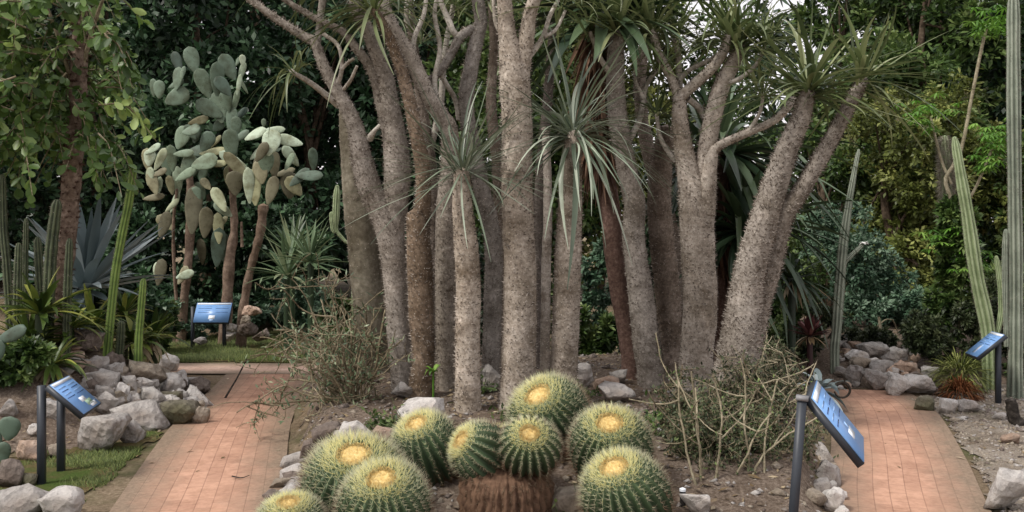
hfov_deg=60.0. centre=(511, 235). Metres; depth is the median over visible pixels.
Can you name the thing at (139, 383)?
rock
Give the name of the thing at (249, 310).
rock
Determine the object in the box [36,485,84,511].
rock
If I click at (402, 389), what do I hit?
rock
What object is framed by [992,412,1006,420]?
rock
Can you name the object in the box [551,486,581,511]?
rock
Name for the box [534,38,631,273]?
background tree
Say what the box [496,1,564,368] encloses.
madagascar palm
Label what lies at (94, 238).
blue agave
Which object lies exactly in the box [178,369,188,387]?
rock
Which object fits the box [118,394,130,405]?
rock
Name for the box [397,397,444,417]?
rock
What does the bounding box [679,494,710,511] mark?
rock
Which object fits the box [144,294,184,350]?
bush
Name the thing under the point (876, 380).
rock
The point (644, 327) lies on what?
madagascar palm
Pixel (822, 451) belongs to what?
rock
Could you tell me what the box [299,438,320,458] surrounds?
rock
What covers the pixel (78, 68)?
leafy tree
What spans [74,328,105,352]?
rock
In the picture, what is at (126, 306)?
bromeliad
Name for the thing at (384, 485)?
golden barrel cactus
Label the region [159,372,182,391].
rock
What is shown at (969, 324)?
bush
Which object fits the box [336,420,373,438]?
rock
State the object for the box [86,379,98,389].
rock
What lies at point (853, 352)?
rock
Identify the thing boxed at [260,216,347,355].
yucca
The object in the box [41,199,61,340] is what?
columnar cactus
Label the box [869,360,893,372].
rock
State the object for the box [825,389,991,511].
brick path
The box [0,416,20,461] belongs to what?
prickly pear
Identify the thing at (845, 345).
rock
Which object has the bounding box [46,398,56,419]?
rock
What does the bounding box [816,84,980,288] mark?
background tree
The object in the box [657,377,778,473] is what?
spiny shrub
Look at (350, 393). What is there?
thorny shrub
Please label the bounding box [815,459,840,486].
rock
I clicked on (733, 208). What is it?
tree aloe
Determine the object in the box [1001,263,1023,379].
bush
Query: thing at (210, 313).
info sign
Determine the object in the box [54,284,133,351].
bromeliad
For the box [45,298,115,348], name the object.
bromeliad
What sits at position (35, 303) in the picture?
bromeliad
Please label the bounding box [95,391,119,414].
rock
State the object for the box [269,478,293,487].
rock
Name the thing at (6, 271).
columnar cactus
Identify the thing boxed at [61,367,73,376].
rock
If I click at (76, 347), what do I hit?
rock
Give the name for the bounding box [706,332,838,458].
spiny shrub
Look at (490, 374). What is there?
rock
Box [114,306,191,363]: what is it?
bromeliad
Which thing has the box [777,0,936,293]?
background tree
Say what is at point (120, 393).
rock
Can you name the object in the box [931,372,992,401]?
grass clump
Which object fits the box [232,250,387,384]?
thorny shrub
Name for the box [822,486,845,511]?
rock
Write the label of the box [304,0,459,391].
madagascar palm
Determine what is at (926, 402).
rock
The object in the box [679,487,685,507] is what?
irrigation pipe
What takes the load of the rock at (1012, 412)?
on the gravel at (998, 432)
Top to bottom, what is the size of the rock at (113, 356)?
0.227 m
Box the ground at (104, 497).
[0,237,1011,511]
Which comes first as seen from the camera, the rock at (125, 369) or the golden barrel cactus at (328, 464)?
the golden barrel cactus at (328, 464)
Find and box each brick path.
[109,374,310,511]
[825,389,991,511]
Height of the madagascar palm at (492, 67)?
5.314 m
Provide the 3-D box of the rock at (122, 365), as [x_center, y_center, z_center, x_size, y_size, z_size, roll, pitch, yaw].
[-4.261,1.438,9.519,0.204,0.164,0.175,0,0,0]
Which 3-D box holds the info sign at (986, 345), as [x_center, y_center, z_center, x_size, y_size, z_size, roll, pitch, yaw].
[5.408,1.526,10.118,0.328,0.847,0.380,0,0,9]
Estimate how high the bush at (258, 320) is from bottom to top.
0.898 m
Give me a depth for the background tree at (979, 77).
24.79 m
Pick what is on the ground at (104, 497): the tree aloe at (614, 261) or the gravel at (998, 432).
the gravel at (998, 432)
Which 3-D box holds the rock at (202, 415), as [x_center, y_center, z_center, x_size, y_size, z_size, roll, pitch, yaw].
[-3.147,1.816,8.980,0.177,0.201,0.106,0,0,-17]
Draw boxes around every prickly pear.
[0,324,26,359]
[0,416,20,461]
[141,46,247,343]
[235,118,322,346]
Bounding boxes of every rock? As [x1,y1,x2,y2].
[0,399,18,416]
[0,458,24,485]
[0,483,48,511]
[16,440,46,460]
[21,473,37,485]
[27,423,36,435]
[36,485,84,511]
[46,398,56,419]
[47,443,56,456]
[58,345,82,350]
[59,360,90,370]
[61,350,84,358]
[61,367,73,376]
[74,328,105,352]
[77,412,131,450]
[78,366,98,375]
[79,380,88,388]
[82,369,119,387]
[85,389,96,395]
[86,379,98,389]
[88,355,109,368]
[95,384,114,396]
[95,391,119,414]
[106,351,119,363]
[107,362,121,377]
[109,399,169,430]
[113,362,125,376]
[115,382,129,394]
[115,390,127,397]
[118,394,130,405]
[119,354,125,363]
[120,419,145,442]
[122,375,136,391]
[123,366,128,374]
[128,359,166,382]
[130,393,140,401]
[137,377,153,385]
[137,379,142,386]
[141,386,164,402]
[152,379,159,388]
[159,352,179,371]
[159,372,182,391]
[159,399,200,424]
[161,391,182,398]
[163,394,175,401]
[177,388,187,397]
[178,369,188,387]
[184,396,200,401]
[185,383,204,390]
[187,384,213,406]
[189,376,210,392]
[192,406,209,422]
[193,337,207,344]
[199,400,204,406]
[226,323,236,331]
[226,331,235,338]
[236,322,257,336]
[240,315,250,324]
[241,305,261,315]
[252,328,269,340]
[262,488,279,500]
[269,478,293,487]
[279,463,302,477]
[279,482,299,493]
[280,451,308,468]
[282,471,296,477]
[284,476,301,485]
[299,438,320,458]
[311,421,340,442]
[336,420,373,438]
[373,425,393,443]
[391,381,412,397]
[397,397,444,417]
[480,364,499,392]
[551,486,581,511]
[577,362,593,387]
[593,376,618,392]
[598,381,635,401]
[609,369,627,382]
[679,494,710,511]
[805,487,827,505]
[814,477,832,491]
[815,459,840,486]
[816,443,833,461]
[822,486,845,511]
[830,480,836,486]
[834,505,848,511]
[835,366,845,376]
[840,338,850,346]
[842,342,852,349]
[844,349,869,359]
[844,365,862,385]
[847,341,860,349]
[849,356,870,368]
[851,381,859,386]
[854,341,889,357]
[861,369,888,389]
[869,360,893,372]
[880,346,909,361]
[884,373,910,395]
[892,367,899,373]
[893,362,917,372]
[903,374,938,392]
[910,354,920,362]
[913,395,934,410]
[917,357,945,370]
[921,366,939,381]
[938,397,957,413]
[957,399,981,411]
[983,467,1023,508]
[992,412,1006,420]
[1000,433,1019,443]
[1001,395,1023,425]
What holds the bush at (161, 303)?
on the lawn at (249, 346)
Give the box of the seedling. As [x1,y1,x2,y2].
[425,364,440,396]
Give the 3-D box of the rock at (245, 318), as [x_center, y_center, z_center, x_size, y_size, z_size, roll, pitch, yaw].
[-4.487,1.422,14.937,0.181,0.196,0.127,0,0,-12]
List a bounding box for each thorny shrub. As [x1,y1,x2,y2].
[209,253,422,440]
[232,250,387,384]
[629,332,757,484]
[689,352,818,477]
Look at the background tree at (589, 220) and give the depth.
19.43 m
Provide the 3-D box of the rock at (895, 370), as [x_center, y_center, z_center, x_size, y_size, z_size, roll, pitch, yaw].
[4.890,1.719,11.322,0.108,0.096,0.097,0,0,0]
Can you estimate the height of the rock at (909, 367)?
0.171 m
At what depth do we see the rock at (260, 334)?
14.88 m
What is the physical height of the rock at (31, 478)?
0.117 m
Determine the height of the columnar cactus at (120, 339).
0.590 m
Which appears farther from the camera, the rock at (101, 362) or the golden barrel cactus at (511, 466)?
the rock at (101, 362)
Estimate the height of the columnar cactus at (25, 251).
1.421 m
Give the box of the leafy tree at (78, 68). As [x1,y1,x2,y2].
[0,0,163,334]
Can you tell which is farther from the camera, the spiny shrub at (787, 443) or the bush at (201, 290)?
the bush at (201, 290)
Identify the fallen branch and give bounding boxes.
[224,359,246,397]
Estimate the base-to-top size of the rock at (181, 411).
0.261 m
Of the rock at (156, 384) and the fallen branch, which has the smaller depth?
the rock at (156, 384)
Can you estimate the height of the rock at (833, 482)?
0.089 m
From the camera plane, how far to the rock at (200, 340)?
14.88 m
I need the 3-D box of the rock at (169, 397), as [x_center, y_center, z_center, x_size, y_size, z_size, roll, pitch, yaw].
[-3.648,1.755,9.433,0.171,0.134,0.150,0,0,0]
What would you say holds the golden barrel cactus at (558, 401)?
on the planting bed at (739, 490)
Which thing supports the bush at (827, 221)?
on the back bed at (824, 368)
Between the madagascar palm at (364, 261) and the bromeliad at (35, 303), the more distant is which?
the madagascar palm at (364, 261)
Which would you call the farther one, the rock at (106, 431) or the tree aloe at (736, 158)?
the tree aloe at (736, 158)
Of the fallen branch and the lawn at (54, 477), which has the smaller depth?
the lawn at (54, 477)
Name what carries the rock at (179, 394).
on the rockery bed at (27, 407)
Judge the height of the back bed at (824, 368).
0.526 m
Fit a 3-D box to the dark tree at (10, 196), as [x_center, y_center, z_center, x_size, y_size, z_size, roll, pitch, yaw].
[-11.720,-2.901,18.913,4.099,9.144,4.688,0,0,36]
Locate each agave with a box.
[0,197,175,328]
[798,368,850,410]
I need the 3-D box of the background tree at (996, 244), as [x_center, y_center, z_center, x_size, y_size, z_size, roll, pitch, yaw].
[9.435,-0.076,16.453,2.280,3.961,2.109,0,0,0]
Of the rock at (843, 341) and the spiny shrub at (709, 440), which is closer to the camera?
the spiny shrub at (709, 440)
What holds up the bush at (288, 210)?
on the ground at (104, 497)
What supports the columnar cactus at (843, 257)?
on the back bed at (824, 368)
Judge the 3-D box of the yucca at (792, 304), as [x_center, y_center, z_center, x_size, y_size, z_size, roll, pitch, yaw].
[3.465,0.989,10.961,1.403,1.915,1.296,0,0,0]
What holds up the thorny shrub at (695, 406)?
in the planting bed at (739, 490)
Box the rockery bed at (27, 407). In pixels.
[0,332,186,452]
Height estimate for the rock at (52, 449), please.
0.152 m
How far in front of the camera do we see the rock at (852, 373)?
11.14 m
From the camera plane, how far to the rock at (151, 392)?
9.28 m
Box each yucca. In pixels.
[243,230,328,352]
[260,211,333,349]
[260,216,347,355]
[770,252,846,376]
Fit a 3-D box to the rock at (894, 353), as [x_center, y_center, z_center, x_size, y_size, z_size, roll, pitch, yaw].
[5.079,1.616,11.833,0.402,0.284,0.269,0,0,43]
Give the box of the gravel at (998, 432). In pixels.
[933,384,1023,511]
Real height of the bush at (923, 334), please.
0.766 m
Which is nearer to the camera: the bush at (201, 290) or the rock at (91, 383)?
the rock at (91, 383)
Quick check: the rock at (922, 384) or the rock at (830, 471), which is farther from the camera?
the rock at (922, 384)
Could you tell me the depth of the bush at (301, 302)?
15.96 m
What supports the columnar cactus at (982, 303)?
on the leaf litter
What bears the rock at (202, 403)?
on the brick path at (169, 479)
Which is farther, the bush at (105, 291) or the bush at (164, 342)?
the bush at (164, 342)
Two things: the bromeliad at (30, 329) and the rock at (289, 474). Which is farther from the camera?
the bromeliad at (30, 329)
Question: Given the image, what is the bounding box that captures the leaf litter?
[0,322,1023,508]
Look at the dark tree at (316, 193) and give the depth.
20.71 m
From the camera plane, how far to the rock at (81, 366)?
9.27 m
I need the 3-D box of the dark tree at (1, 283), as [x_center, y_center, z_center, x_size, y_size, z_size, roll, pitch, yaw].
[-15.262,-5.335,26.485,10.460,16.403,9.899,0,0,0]
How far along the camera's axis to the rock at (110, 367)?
9.46 m
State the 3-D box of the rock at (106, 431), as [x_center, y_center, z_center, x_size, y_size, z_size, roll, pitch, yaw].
[-3.688,1.753,7.901,0.463,0.350,0.403,0,0,0]
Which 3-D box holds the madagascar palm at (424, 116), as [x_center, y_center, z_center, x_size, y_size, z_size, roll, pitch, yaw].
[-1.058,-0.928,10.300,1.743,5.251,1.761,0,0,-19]
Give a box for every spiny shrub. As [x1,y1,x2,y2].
[648,362,780,430]
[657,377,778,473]
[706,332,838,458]
[719,390,830,471]
[763,322,808,393]
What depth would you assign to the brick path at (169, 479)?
7.53 m
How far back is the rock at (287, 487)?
6.32 m
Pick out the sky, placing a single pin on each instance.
(778, 5)
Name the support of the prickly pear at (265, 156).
on the lawn at (249, 346)
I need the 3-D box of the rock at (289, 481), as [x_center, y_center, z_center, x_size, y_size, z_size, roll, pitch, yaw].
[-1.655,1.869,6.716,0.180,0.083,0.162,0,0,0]
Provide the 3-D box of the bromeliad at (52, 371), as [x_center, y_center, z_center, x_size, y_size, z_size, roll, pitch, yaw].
[-4.599,1.333,8.912,0.815,0.613,0.920,0,0,-20]
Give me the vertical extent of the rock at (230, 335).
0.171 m
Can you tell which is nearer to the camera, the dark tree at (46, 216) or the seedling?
the seedling
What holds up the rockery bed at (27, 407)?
on the ground at (104, 497)
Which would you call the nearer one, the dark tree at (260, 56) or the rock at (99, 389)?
the rock at (99, 389)
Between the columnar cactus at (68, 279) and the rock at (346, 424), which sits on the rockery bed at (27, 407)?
the columnar cactus at (68, 279)
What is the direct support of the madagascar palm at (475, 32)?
on the planting bed at (739, 490)
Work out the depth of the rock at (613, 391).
8.27 m
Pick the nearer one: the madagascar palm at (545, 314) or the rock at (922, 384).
the madagascar palm at (545, 314)
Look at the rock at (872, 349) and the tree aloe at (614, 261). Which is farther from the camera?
the rock at (872, 349)
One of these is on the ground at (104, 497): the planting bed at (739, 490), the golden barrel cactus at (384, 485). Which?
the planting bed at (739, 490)
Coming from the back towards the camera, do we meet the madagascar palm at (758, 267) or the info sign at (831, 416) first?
the madagascar palm at (758, 267)
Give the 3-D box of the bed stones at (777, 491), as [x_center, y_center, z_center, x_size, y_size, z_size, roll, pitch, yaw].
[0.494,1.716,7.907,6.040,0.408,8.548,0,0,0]
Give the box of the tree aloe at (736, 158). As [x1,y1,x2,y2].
[599,74,868,358]
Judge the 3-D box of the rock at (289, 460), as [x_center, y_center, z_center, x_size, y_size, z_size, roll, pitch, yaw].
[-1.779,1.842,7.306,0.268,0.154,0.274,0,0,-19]
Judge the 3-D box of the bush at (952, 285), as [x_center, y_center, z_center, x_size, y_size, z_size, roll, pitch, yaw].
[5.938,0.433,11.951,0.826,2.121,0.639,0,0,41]
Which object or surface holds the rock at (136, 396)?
on the rockery bed at (27, 407)
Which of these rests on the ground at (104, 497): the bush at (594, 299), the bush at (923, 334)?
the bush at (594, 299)
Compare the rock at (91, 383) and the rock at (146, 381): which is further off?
the rock at (146, 381)
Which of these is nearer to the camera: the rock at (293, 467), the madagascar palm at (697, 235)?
the rock at (293, 467)
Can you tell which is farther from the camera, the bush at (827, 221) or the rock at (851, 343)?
the bush at (827, 221)
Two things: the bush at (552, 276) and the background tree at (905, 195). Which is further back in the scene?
the background tree at (905, 195)
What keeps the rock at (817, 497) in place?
on the planting bed at (739, 490)
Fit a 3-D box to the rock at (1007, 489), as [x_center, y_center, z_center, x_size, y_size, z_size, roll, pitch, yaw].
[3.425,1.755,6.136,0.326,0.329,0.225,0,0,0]
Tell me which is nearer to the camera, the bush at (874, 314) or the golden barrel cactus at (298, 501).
the golden barrel cactus at (298, 501)
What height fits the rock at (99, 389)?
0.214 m
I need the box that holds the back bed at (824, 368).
[767,317,1023,389]
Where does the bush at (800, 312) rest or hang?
on the back bed at (824, 368)
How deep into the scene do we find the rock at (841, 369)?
11.43 m
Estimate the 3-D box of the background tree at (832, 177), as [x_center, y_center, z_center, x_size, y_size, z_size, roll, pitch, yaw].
[6.567,-0.477,18.011,2.189,4.251,2.473,0,0,0]
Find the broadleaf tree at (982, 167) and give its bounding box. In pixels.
[894,4,1022,333]
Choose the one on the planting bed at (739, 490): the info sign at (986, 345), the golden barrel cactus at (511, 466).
the golden barrel cactus at (511, 466)
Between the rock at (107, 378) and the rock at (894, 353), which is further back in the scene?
the rock at (894, 353)
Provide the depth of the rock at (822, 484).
6.37 m
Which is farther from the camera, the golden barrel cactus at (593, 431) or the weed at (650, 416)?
the weed at (650, 416)
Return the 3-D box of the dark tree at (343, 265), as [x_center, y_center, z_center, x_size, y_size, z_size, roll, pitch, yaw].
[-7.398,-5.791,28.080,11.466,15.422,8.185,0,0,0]
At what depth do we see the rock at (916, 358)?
11.91 m
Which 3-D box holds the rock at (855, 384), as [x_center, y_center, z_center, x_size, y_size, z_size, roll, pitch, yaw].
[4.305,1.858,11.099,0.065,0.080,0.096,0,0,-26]
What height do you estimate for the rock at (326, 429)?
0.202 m
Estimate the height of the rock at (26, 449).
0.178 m
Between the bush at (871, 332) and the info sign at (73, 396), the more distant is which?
the bush at (871, 332)
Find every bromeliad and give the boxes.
[0,268,96,340]
[0,305,92,354]
[21,336,98,392]
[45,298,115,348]
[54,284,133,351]
[95,287,153,358]
[100,316,167,363]
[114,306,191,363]
[785,314,829,386]
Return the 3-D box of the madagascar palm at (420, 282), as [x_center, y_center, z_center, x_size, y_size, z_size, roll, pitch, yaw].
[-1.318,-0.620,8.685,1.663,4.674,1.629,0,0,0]
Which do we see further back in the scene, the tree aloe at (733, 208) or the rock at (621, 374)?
the tree aloe at (733, 208)
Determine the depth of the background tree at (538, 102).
25.96 m
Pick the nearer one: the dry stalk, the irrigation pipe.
the irrigation pipe
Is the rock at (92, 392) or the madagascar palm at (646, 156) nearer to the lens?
the rock at (92, 392)
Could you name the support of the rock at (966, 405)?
on the gravel at (998, 432)
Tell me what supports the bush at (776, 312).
on the back bed at (824, 368)
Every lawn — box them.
[0,430,162,511]
[103,335,346,361]
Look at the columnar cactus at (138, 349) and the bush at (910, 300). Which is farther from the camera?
the bush at (910, 300)
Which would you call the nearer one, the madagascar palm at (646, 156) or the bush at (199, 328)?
the madagascar palm at (646, 156)
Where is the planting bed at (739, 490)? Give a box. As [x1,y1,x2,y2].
[300,354,824,511]
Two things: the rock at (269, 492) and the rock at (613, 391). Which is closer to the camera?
the rock at (269, 492)
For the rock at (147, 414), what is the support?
on the lawn at (54, 477)
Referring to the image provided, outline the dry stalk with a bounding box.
[878,317,881,327]
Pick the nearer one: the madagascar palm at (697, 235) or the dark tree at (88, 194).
the madagascar palm at (697, 235)
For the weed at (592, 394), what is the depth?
8.57 m
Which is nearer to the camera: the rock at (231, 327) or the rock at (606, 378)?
the rock at (606, 378)
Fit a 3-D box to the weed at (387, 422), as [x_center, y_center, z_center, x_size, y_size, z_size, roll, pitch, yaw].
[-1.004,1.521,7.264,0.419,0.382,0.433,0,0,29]
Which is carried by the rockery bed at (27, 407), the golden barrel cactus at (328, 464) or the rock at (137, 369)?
the rock at (137, 369)
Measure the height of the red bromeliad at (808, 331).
1.065 m
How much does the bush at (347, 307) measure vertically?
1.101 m
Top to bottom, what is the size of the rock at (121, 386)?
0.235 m
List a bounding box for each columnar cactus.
[0,174,12,328]
[12,243,22,325]
[22,218,29,323]
[33,237,43,296]
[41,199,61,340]
[61,238,73,359]
[102,164,136,355]
[115,321,125,356]
[133,278,146,361]
[329,185,354,357]
[829,149,868,373]
[932,135,957,344]
[950,136,1002,389]
[1001,0,1023,398]
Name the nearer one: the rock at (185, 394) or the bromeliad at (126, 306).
the rock at (185, 394)
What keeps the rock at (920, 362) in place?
on the back bed at (824, 368)
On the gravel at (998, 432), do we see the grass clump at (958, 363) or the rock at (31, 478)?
the grass clump at (958, 363)
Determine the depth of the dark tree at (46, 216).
24.02 m
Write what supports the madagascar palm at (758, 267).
on the planting bed at (739, 490)
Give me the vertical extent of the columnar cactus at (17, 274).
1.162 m
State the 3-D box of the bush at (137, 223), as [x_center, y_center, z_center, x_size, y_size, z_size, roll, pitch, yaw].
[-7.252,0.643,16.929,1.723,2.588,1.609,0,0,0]
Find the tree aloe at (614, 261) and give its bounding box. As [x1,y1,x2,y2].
[481,0,725,379]
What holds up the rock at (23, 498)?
on the lawn at (54, 477)
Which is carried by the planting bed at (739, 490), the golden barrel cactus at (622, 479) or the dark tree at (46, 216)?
the golden barrel cactus at (622, 479)
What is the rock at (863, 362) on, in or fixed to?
on the back bed at (824, 368)
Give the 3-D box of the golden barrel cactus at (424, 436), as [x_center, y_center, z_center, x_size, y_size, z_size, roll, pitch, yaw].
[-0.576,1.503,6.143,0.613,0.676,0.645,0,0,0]
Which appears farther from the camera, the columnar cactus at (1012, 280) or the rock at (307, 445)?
the columnar cactus at (1012, 280)
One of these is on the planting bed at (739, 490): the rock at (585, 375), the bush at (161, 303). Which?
the rock at (585, 375)
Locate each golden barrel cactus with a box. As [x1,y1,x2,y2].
[255,487,328,511]
[291,424,415,511]
[327,453,438,511]
[388,405,459,486]
[444,412,565,511]
[500,368,592,463]
[563,401,660,484]
[573,443,679,511]
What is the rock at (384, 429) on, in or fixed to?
on the planting bed at (739, 490)
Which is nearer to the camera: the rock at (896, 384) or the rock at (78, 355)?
the rock at (78, 355)
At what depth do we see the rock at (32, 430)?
8.02 m
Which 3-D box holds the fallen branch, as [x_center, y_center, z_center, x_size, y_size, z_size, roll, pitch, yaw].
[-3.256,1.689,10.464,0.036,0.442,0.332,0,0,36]
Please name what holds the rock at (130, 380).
on the rockery bed at (27, 407)
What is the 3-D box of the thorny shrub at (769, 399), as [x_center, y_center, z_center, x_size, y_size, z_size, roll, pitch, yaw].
[1.776,1.261,6.301,0.881,0.915,0.674,0,0,-44]
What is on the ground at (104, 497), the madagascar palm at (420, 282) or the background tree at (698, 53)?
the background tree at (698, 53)
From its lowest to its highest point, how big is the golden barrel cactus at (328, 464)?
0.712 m
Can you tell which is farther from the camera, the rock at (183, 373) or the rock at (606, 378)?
the rock at (183, 373)
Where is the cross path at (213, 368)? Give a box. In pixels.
[157,363,317,373]
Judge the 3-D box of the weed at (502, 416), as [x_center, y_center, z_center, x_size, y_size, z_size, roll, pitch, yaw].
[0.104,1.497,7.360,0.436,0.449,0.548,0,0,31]
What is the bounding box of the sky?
[57,0,997,229]
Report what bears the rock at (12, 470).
on the lawn at (54, 477)
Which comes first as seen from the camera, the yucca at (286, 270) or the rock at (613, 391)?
the rock at (613, 391)
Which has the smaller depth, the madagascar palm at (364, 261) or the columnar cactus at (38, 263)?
the columnar cactus at (38, 263)
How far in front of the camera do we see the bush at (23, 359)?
8.48 m
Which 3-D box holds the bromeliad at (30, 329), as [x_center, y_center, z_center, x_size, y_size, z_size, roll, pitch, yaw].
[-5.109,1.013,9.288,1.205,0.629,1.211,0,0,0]
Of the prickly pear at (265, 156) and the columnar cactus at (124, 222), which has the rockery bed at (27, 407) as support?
the columnar cactus at (124, 222)
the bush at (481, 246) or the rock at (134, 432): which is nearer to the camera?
the rock at (134, 432)
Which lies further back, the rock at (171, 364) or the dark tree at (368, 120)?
the dark tree at (368, 120)
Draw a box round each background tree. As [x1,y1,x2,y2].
[374,0,585,246]
[412,0,642,262]
[532,2,705,298]
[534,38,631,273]
[589,185,741,255]
[625,0,808,193]
[687,0,1000,277]
[765,166,885,256]
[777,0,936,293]
[790,116,888,306]
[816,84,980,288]
[827,0,1023,226]
[873,67,1023,290]
[911,0,1022,242]
[935,0,1023,264]
[970,132,1023,271]
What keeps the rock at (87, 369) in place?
on the rockery bed at (27, 407)
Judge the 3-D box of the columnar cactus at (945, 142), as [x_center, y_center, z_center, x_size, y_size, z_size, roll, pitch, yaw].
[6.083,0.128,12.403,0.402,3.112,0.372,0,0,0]
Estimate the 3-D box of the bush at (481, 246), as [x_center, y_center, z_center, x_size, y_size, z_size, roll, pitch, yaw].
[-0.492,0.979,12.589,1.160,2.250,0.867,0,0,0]
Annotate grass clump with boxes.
[921,347,994,394]
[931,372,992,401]
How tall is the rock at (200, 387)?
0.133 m
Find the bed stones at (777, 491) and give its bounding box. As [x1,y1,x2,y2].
[299,351,826,511]
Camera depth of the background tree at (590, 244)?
23.12 m
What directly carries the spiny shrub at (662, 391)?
in the planting bed at (739, 490)
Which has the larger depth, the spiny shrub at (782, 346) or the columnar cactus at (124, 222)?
the columnar cactus at (124, 222)
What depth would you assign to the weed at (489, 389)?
8.77 m
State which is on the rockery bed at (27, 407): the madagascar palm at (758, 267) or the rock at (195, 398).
the rock at (195, 398)
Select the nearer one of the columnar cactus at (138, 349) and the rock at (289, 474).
the rock at (289, 474)
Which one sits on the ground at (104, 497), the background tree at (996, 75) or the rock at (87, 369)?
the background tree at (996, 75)
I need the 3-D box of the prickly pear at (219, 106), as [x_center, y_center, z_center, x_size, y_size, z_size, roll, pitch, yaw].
[-5.559,-0.674,15.594,2.040,5.366,0.734,0,0,0]
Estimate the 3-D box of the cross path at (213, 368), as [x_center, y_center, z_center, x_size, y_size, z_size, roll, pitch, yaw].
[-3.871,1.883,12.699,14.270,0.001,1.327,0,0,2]
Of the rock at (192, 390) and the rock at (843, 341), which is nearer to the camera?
the rock at (192, 390)
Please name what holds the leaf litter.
on the ground at (104, 497)
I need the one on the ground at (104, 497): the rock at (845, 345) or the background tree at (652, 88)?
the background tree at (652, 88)
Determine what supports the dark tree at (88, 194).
on the ground at (104, 497)
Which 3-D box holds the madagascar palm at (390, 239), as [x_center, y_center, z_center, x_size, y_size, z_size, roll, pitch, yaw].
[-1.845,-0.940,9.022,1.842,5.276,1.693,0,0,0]
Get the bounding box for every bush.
[0,232,137,329]
[0,335,58,388]
[95,254,174,335]
[101,204,182,298]
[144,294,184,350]
[150,201,276,314]
[168,295,207,340]
[203,293,269,333]
[214,192,340,328]
[266,275,342,338]
[314,296,351,349]
[476,232,484,354]
[550,253,553,334]
[550,302,618,355]
[580,231,613,344]
[601,208,678,353]
[766,223,817,349]
[766,288,817,358]
[796,201,873,263]
[796,302,846,362]
[821,221,921,329]
[840,324,904,346]
[846,293,907,324]
[882,283,968,323]
[898,309,958,364]
[917,193,987,343]
[938,259,1023,297]
[947,274,1007,373]
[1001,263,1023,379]
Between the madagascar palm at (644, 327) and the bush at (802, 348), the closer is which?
the madagascar palm at (644, 327)
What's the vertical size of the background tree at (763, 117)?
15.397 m
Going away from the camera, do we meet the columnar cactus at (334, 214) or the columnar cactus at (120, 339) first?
the columnar cactus at (120, 339)
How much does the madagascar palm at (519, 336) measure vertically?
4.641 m
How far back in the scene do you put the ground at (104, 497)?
8.18 m
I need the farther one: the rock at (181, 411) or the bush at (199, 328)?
the bush at (199, 328)
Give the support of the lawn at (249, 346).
on the ground at (104, 497)
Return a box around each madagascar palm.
[231,0,412,391]
[293,0,459,398]
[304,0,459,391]
[331,64,585,412]
[338,110,389,372]
[354,0,488,364]
[377,0,522,374]
[428,0,559,338]
[463,13,701,385]
[489,0,637,409]
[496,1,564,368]
[535,0,704,388]
[539,126,552,375]
[591,0,840,391]
[624,16,691,315]
[646,124,682,375]
[690,0,993,397]
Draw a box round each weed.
[357,399,407,429]
[480,370,497,394]
[488,402,510,423]
[577,379,601,397]
[627,389,667,435]
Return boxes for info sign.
[37,375,100,484]
[191,303,232,347]
[788,380,863,511]
[965,331,1007,403]
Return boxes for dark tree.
[0,4,172,286]
[0,5,66,273]
[1,0,258,270]
[2,0,176,259]
[93,0,318,297]
[140,0,433,284]
[219,0,418,282]
[310,0,477,239]
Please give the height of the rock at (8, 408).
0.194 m
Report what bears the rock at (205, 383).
on the ground at (104, 497)
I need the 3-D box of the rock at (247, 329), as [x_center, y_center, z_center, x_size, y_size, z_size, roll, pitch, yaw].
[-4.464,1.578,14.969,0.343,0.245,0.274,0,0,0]
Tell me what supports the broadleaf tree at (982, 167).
on the back bed at (824, 368)
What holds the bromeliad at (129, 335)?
on the rockery bed at (27, 407)
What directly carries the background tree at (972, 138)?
on the ground at (104, 497)
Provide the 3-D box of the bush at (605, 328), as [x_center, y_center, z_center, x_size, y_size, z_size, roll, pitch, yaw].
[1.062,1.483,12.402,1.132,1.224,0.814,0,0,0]
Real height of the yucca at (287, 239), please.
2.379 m
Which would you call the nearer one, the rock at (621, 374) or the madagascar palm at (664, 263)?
the rock at (621, 374)
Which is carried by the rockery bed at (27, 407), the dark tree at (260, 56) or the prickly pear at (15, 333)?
the prickly pear at (15, 333)
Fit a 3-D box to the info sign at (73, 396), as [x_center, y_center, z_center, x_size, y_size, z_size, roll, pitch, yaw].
[-3.478,1.539,6.966,0.351,0.822,0.474,0,0,-10]
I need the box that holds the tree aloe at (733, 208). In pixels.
[649,156,868,349]
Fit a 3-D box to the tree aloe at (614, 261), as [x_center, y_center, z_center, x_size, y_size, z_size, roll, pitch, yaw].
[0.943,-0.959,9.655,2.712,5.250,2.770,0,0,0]
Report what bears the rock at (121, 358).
on the rockery bed at (27, 407)
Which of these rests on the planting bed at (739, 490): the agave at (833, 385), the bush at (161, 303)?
the agave at (833, 385)
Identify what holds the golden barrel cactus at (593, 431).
on the planting bed at (739, 490)
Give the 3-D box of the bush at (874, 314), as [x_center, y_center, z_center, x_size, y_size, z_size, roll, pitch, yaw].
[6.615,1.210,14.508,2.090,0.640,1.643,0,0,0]
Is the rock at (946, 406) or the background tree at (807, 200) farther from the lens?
the background tree at (807, 200)
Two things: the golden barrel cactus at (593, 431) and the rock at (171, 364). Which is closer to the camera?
the golden barrel cactus at (593, 431)
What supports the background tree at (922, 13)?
on the ground at (104, 497)
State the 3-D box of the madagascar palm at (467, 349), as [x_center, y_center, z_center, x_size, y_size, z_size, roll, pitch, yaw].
[-0.425,0.077,7.890,2.167,3.234,2.157,0,0,-37]

